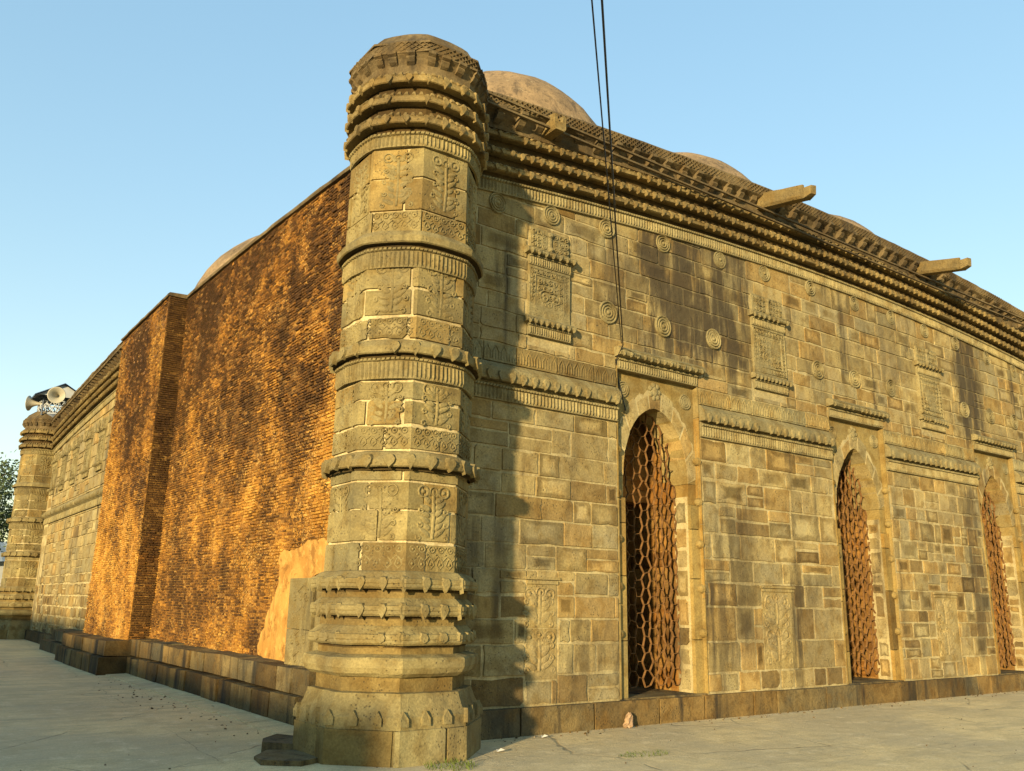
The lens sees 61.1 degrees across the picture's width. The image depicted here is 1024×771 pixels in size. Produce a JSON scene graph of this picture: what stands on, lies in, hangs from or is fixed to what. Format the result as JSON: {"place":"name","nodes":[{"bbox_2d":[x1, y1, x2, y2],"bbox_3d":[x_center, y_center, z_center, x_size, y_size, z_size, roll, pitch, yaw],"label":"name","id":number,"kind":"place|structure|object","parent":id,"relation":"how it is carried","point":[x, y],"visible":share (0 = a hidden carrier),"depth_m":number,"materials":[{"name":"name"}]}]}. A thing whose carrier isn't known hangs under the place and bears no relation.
{"place":"outdoors","nodes":[
{"label":"outdoors","id":0,"kind":"place"},
{"bbox_2d":[0,639,1023,770],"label":"courtyard pavement","id":1,"kind":"structure","parent":0,"point":[55,715],"depth_m":10.28,"materials":[{"name":"concrete"}]},
{"bbox_2d":[106,673,293,734],"bbox_3d":[-5.162,4.972,13.790,0.491,0.057,9.898,11,-17,-35],"label":"kerb strip","id":2,"kind":"object","parent":1,"relation":"on","point":[267,724],"visible":0.76,"depth_m":12.66,"materials":[{"name":"concrete"}]},
{"bbox_2d":[261,734,292,752],"bbox_3d":[-2.467,3.860,9.337,0.437,0.125,0.685,4,-15,-14],"label":"stone slab","id":3,"kind":"object","parent":1,"relation":"on","point":[279,742],"depth_m":9.05,"materials":[{"name":"grey stone"}]},
{"bbox_2d":[254,750,316,766],"bbox_3d":[-2.216,3.721,8.653,0.703,0.069,0.790,11,-17,-35],"label":"stone slab","id":4,"kind":"object","parent":1,"relation":"on","point":[283,758],"depth_m":8.48,"materials":[{"name":"grey stone"}]},
{"bbox_2d":[423,757,477,770],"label":"grass tuft","id":5,"kind":"object","parent":1,"relation":"on","point":[451,762],"visible":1,"depth_m":8.39,"materials":[{"name":"green plant"}]},
{"bbox_2d":[0,34,1023,767],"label":"mosque","id":6,"kind":"structure","parent":1,"relation":"on","point":[364,458],"depth_m":13.47,"materials":[{"name":"stone"}]},
{"bbox_2d":[25,395,49,410],"bbox_3d":[-18.310,0.770,33.609,0.853,0.727,0.597,3,-14,-9],"label":"loudspeaker","id":7,"kind":"object","parent":6,"relation":"attached to","point":[30,403],"visible":0.96,"depth_m":33.48,"materials":[{"name":"beige paint"}]},
{"bbox_2d":[31,383,75,416],"bbox_3d":[-17.818,0.783,34.067,1.960,1.450,2.000,11,-17,-35],"label":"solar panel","id":8,"kind":"object","parent":6,"relation":"on","point":[41,397],"visible":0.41,"depth_m":33.46,"materials":[{"name":"glass"}]},
{"bbox_2d":[47,387,65,410],"bbox_3d":[-17.320,0.600,33.256,0.633,0.800,1.436,4,-15,-14],"label":"loudspeaker","id":9,"kind":"object","parent":6,"relation":"attached to","point":[56,395],"visible":0.99,"depth_m":32.71,"materials":[{"name":"beige paint"}]},
{"bbox_2d":[591,0,621,343],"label":"cable","id":10,"kind":"object","parent":6,"relation":"attached to","point":[604,152],"visible":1,"depth_m":7.73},
{"bbox_2d":[601,0,625,410],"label":"cable","id":11,"kind":"object","parent":6,"relation":"attached to","point":[605,55],"visible":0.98,"depth_m":7.99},
{"bbox_2d":[614,346,708,700],"bbox_3d":[1.458,2.228,13.505,1.940,5.006,2.768,11,-17,-35],"label":"doorway","id":12,"kind":"structure","parent":6,"relation":"in","point":[663,652],"depth_m":13.07,"materials":[{"name":"stone"}]},
{"bbox_2d":[826,398,904,684],"bbox_3d":[5.598,3.026,16.411,1.940,5.007,2.770,11,-17,-35],"label":"doorway","id":13,"kind":"structure","parent":6,"relation":"in","point":[872,631],"depth_m":15.91,"materials":[{"name":"stone"}]},
{"bbox_2d":[971,434,1023,674],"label":"doorway","id":14,"kind":"structure","parent":6,"relation":"in","point":[998,502],"depth_m":18.84,"materials":[{"name":"stone"}]},
{"bbox_2d":[20,675,1023,770],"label":"grit and leaf litter","id":15,"kind":"object","parent":1,"relation":"on","point":[534,736],"visible":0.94,"depth_m":12.56,"materials":[{"name":"soil"}]},
{"bbox_2d":[623,712,632,727],"bbox_3d":[1.507,4.366,11.317,0.147,0.193,0.129,4,-14,-13],"label":"rock","id":16,"kind":"object","parent":1,"relation":"on","point":[628,722],"visible":1,"depth_m":11.28,"materials":[{"name":"beige stone"}]},
{"bbox_2d":[618,749,667,757],"bbox_3d":[1.408,3.939,9.290,0.673,0.030,0.360,11,-17,-35],"label":"grass tuft","id":17,"kind":"object","parent":1,"relation":"on","point":[642,754],"visible":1,"depth_m":9.27,"materials":[{"name":"green plant"}]},
{"bbox_2d":[0,0,1023,540],"label":"sky","id":18,"kind":"structure","parent":0,"point":[142,142],"materials":[{"name":"blue"}]},
{"label":"ground","id":19,"kind":"structure","parent":0,"visible":0},
{"bbox_2d":[0,541,6,584],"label":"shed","id":20,"kind":"structure","parent":19,"relation":"on","point":[2,559],"depth_m":48.65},
{"bbox_2d":[0,449,19,551],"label":"tree","id":21,"kind":"object","parent":19,"relation":"on","point":[7,512],"visible":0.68,"depth_m":41.07,"materials":[{"name":"green plant"}]}
]}

